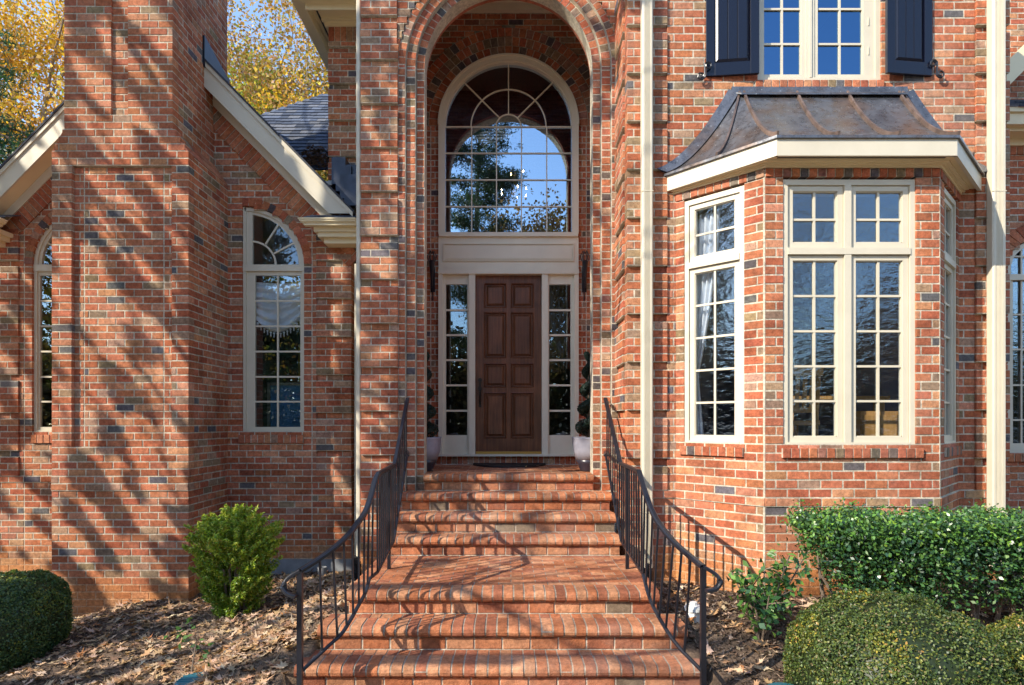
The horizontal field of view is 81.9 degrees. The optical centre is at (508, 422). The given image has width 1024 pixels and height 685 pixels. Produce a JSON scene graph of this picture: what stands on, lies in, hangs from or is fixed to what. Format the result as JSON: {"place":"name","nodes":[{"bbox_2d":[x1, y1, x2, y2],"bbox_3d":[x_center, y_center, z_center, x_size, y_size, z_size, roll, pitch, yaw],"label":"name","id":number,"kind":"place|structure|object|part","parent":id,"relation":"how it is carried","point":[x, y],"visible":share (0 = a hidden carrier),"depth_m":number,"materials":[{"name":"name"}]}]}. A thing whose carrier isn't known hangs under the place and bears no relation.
{"place":"outdoors","nodes":[
{"label":"outdoors","id":0,"kind":"place"},
{"bbox_2d":[0,0,327,158],"label":"sky","id":1,"kind":"structure","parent":0,"point":[247,3],"materials":[{"name":"blue"}]},
{"bbox_2d":[0,464,1023,684],"bbox_3d":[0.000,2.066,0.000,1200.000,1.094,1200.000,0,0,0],"label":"ground","id":2,"kind":"structure","parent":0,"point":[713,675],"depth_m":4.79,"materials":[{"name":"brown soil"}]},
{"bbox_2d":[0,21,40,164],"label":"evergreen tree","id":3,"kind":"object","parent":2,"relation":"on","point":[9,138],"visible":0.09,"depth_m":15.62,"materials":[{"name":"green plant"}]},
{"bbox_2d":[0,567,74,671],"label":"boxwood shrub","id":4,"kind":"object","parent":2,"relation":"on","point":[36,619],"visible":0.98,"depth_m":5.20,"materials":[{"name":"green plant"}]},
{"bbox_2d":[0,0,273,152],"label":"maple tree","id":5,"kind":"object","parent":2,"relation":"on","point":[19,62],"visible":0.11,"depth_m":20.90,"materials":[{"name":"yellow plant"}]},
{"bbox_2d":[18,24,328,180],"bbox_3d":[-10.034,-5.681,20.650,11.767,16.194,13.795,0,0,0],"label":"beech tree","id":6,"kind":"object","parent":2,"relation":"on","point":[279,103],"visible":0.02,"depth_m":19.62,"materials":[{"name":"yellow plant"}]},
{"bbox_2d":[0,570,350,684],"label":"mulch chips","id":7,"kind":"object","parent":2,"relation":"on","point":[167,630],"visible":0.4,"depth_m":5.29,"materials":[{"name":"brown wood"}]},
{"bbox_2d":[0,568,354,684],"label":"fallen leaves","id":8,"kind":"object","parent":2,"relation":"on","point":[146,621],"visible":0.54,"depth_m":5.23,"materials":[{"name":"brown plant"}]},
{"bbox_2d":[35,25,327,180],"bbox_3d":[-9.419,-5.830,23.796,11.055,16.466,15.128,0,0,0],"label":"poplar tree","id":9,"kind":"object","parent":2,"relation":"on","point":[239,84],"depth_m":21.09,"materials":[{"name":"yellow plant"}]},
{"bbox_2d":[37,0,328,175],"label":"oak tree","id":10,"kind":"object","parent":2,"relation":"on","point":[310,65],"visible":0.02,"depth_m":21.72,"materials":[{"name":"yellow plant"}]},
{"bbox_2d":[163,617,213,671],"bbox_3d":[-2.425,1.695,4.499,0.334,0.473,0.279,0,0,0],"label":"oak sapling","id":11,"kind":"object","parent":2,"relation":"on","point":[184,637],"visible":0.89,"depth_m":4.50,"materials":[{"name":"green plant"}]},
{"bbox_2d":[174,672,203,684],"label":"valve box lid","id":12,"kind":"object","parent":2,"relation":"on","point":[185,679],"visible":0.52,"depth_m":4.30,"materials":[{"name":"teal plastic"}]},
{"bbox_2d":[181,503,285,618],"bbox_3d":[-2.698,1.427,5.828,0.952,1.265,0.874,0,0,0],"label":"nandina shrub","id":13,"kind":"object","parent":2,"relation":"on","point":[244,540],"visible":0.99,"depth_m":5.68,"materials":[{"name":"green plant"}]},
{"bbox_2d":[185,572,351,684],"bbox_3d":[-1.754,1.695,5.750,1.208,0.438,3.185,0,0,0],"label":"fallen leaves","id":14,"kind":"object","parent":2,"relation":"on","point":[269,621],"visible":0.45,"depth_m":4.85,"materials":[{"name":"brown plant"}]},
{"bbox_2d":[318,566,326,575],"bbox_3d":[-2.320,1.900,7.350,0.110,0.200,0.110,0,0,0],"label":"drain pipe","id":15,"kind":"object","parent":2,"relation":"on","point":[323,570],"visible":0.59,"depth_m":7.31,"materials":[{"name":"plastic"}]},
{"bbox_2d":[294,464,699,684],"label":"brick steps","id":16,"kind":"structure","parent":2,"relation":"on","point":[505,576],"depth_m":4.60,"materials":[{"name":"red brick"}]},
{"bbox_2d":[280,398,409,684],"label":"iron railing","id":17,"kind":"object","parent":16,"relation":"on","point":[386,477],"visible":1,"depth_m":4.45,"materials":[{"name":"black metal"}]},
{"bbox_2d":[427,352,441,471],"bbox_3d":[-1.000,-0.136,7.030,0.410,1.428,0.410,0,0,0],"label":"potted topiary","id":18,"kind":"object","parent":16,"relation":"on","point":[433,446],"visible":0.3,"depth_m":6.95,"materials":[{"name":"green plant"}]},
{"bbox_2d":[473,463,545,467],"bbox_3d":[0.010,0.566,7.810,1.000,0.022,0.580,0,0,0],"label":"doormat","id":19,"kind":"object","parent":16,"relation":"on","point":[507,465],"visible":1,"depth_m":7.80,"materials":[{"name":"rubber"}]},
{"bbox_2d":[571,351,589,471],"bbox_3d":[0.955,-0.137,7.030,0.410,1.430,0.410,0,0,0],"label":"potted topiary","id":20,"kind":"object","parent":16,"relation":"on","point":[581,448],"visible":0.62,"depth_m":6.96,"materials":[{"name":"green plant"}]},
{"bbox_2d":[603,398,722,684],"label":"iron railing","id":21,"kind":"object","parent":16,"relation":"on","point":[612,456],"visible":1,"depth_m":4.47,"materials":[{"name":"black metal"}]},
{"bbox_2d":[0,0,1023,617],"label":"brick house","id":22,"kind":"structure","parent":2,"relation":"on","point":[850,170],"depth_m":6.63,"materials":[{"name":"red brick"}]},
{"bbox_2d":[33,224,51,431],"bbox_3d":[-5.711,-1.314,7.620,0.795,2.923,0.068,0,0,0],"label":"window","id":23,"kind":"structure","parent":22,"relation":"in","point":[40,269],"depth_m":7.61,"materials":[{"name":"beige paint"}]},
{"bbox_2d":[243,207,303,431],"bbox_3d":[-3.019,-1.314,7.620,0.795,2.923,0.068,0,0,0],"label":"window","id":24,"kind":"structure","parent":22,"relation":"in","point":[251,270],"depth_m":7.61,"materials":[{"name":"beige paint"}]},
{"bbox_2d":[256,282,299,331],"bbox_3d":[-2.990,-1.504,7.692,0.625,0.652,0.044,0,0,0],"label":"swag curtain","id":25,"kind":"object","parent":22,"relation":"hanging from","point":[266,313],"visible":0.92,"depth_m":7.69,"materials":[{"name":"white fabric"}]},
{"bbox_2d":[257,320,299,337],"bbox_3d":[-2.990,-1.248,7.691,0.644,0.286,0.023,0,0,-4],"label":"curtain fringe","id":26,"kind":"object","parent":25,"relation":"attached to","point":[276,333],"visible":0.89,"depth_m":7.69,"materials":[{"name":"white fabric"}]},
{"bbox_2d":[267,383,299,426],"bbox_3d":[-3.050,0.020,8.285,0.660,1.160,0.050,0,0,0],"label":"framed board","id":27,"kind":"object","parent":22,"relation":"on","point":[289,414],"visible":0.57,"depth_m":8.28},
{"bbox_2d":[300,144,328,169],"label":"gutter leaves","id":28,"kind":"object","parent":22,"relation":"on","point":[313,159],"visible":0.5,"depth_m":8.38,"materials":[{"name":"black plant"}]},
{"bbox_2d":[427,250,436,300],"bbox_3d":[-1.038,-2.012,8.072,0.127,0.665,0.170,0,0,21],"label":"wall lantern","id":29,"kind":"object","parent":22,"relation":"attached to","point":[432,269],"depth_m":8.04,"materials":[{"name":"black metal"}]},
{"bbox_2d":[445,64,571,231],"bbox_3d":[0.000,-3.782,8.177,1.760,2.385,0.020,0,0,0],"label":"arched window","id":30,"kind":"structure","parent":22,"relation":"in","point":[508,129],"depth_m":8.18,"materials":[{"name":"glass"}]},
{"bbox_2d":[476,275,540,453],"bbox_3d":[0.002,-0.802,8.158,0.907,2.475,0.114,0,0,0],"label":"front door","id":31,"kind":"structure","parent":22,"relation":"in","point":[508,307],"depth_m":8.18,"materials":[{"name":"brown wood"}]},
{"bbox_2d":[580,250,589,300],"bbox_3d":[1.052,-2.012,8.072,0.127,0.665,0.170,0,0,21],"label":"wall lantern","id":32,"kind":"object","parent":22,"relation":"attached to","point":[584,269],"depth_m":8.04,"materials":[{"name":"black metal"}]},
{"bbox_2d":[697,210,719,434],"bbox_3d":[1.959,-0.750,5.957,0.364,2.700,0.058,0,0,44],"label":"curtain","id":33,"kind":"object","parent":22,"relation":"hanging from","point":[705,282],"visible":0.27,"depth_m":5.95,"materials":[{"name":"white fabric"}]},
{"bbox_2d":[685,185,743,443],"bbox_3d":[2.013,-1.000,5.751,0.604,2.438,0.088,0,0,44],"label":"window","id":34,"kind":"structure","parent":22,"relation":"in","point":[695,265],"depth_m":5.75,"materials":[{"name":"beige paint"}]},
{"bbox_2d":[793,368,822,435],"bbox_3d":[2.980,-0.060,6.305,0.500,1.040,0.510,0,0,0],"label":"dining chair","id":35,"kind":"object","parent":22,"relation":"in","point":[805,373],"visible":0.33,"depth_m":6.08,"materials":[{"name":"brown wood"}]},
{"bbox_2d":[758,0,880,79],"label":"window","id":36,"kind":"structure","parent":22,"relation":"in","point":[799,39],"depth_m":6.05,"materials":[{"name":"glass"}]},
{"bbox_2d":[793,396,889,435],"bbox_3d":[3.710,0.080,7.075,1.180,0.760,0.850,0,0,0],"label":"dining table","id":37,"kind":"object","parent":22,"relation":"in","point":[881,406],"visible":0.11,"depth_m":6.66,"materials":[{"name":"brown wood"}]},
{"bbox_2d":[783,180,914,443],"bbox_3d":[3.109,-1.000,5.422,1.207,2.438,0.088,0,0,0],"label":"window","id":38,"kind":"structure","parent":22,"relation":"in","point":[844,252],"depth_m":5.41,"materials":[{"name":"beige paint"}]},
{"bbox_2d":[856,411,898,435],"bbox_3d":[3.925,0.170,6.343,0.450,0.580,0.315,0,0,0],"label":"wooden cabinet","id":39,"kind":"object","parent":22,"relation":"on","point":[866,423],"visible":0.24,"depth_m":6.18,"materials":[{"name":"brown wood"}]},
{"bbox_3d":[3.925,0.170,6.193,0.410,0.500,0.015,0,0,0],"label":"door","id":40,"kind":"part","parent":39,"relation":"part of","materials":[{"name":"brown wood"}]},
{"bbox_2d":[944,187,955,443],"bbox_3d":[4.259,-1.000,5.752,0.604,2.438,0.088,0,0,-44],"label":"window","id":41,"kind":"structure","parent":22,"relation":"in","point":[950,204],"depth_m":5.89,"materials":[{"name":"beige paint"}]},
{"bbox_2d":[1008,243,1023,452],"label":"window","id":42,"kind":"structure","parent":22,"relation":"in","point":[1014,447],"depth_m":7.10,"materials":[{"name":"beige paint"}]},
{"bbox_2d":[684,601,699,622],"bbox_3d":[1.480,1.617,4.720,0.146,0.365,0.146,0,0,0],"label":"cleanout cap","id":43,"kind":"object","parent":2,"relation":"on","point":[694,609],"visible":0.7,"depth_m":4.67,"materials":[{"name":"white plastic"}]},
{"bbox_2d":[712,543,813,640],"bbox_3d":[1.992,1.320,4.524,0.641,0.786,0.567,0,0,-33],"label":"camellia shrub","id":44,"kind":"object","parent":2,"relation":"on","point":[765,607],"visible":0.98,"depth_m":4.44,"materials":[{"name":"green plant"}]},
{"bbox_2d":[768,682,792,684],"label":"valve box lid","id":45,"kind":"object","parent":2,"relation":"on","point":[778,683],"visible":1,"depth_m":3.82,"materials":[{"name":"teal plastic"}]},
{"bbox_2d":[652,580,1019,684],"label":"fallen leaves","id":46,"kind":"object","parent":2,"relation":"on","point":[741,668],"visible":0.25,"depth_m":4.85,"materials":[{"name":"brown plant"}]},
{"bbox_2d":[653,581,1023,684],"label":"mulch chips","id":47,"kind":"object","parent":2,"relation":"on","point":[732,672],"visible":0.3,"depth_m":4.73,"materials":[{"name":"bark"},{"name":"wood"}]},
{"bbox_2d":[777,497,996,610],"bbox_3d":[3.017,1.204,4.808,1.508,1.139,1.033,0,0,0],"label":"holly hedge","id":48,"kind":"object","parent":2,"relation":"on","point":[927,538],"visible":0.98,"depth_m":4.49,"materials":[{"name":"green plant"}]},
{"bbox_2d":[782,587,1023,684],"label":"boxwood shrub","id":49,"kind":"object","parent":2,"relation":"on","point":[864,638],"visible":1,"depth_m":3.34,"materials":[{"name":"green plant"}]},
{"bbox_2d":[916,498,1023,623],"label":"holly hedge","id":50,"kind":"object","parent":2,"relation":"on","point":[1005,535],"visible":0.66,"depth_m":4.58,"materials":[{"name":"green plant"}]},
{"bbox_2d":[984,609,1023,684],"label":"boxwood shrub","id":51,"kind":"object","parent":2,"relation":"on","point":[1010,631],"visible":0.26,"depth_m":3.58,"materials":[{"name":"green plant"}]}
]}

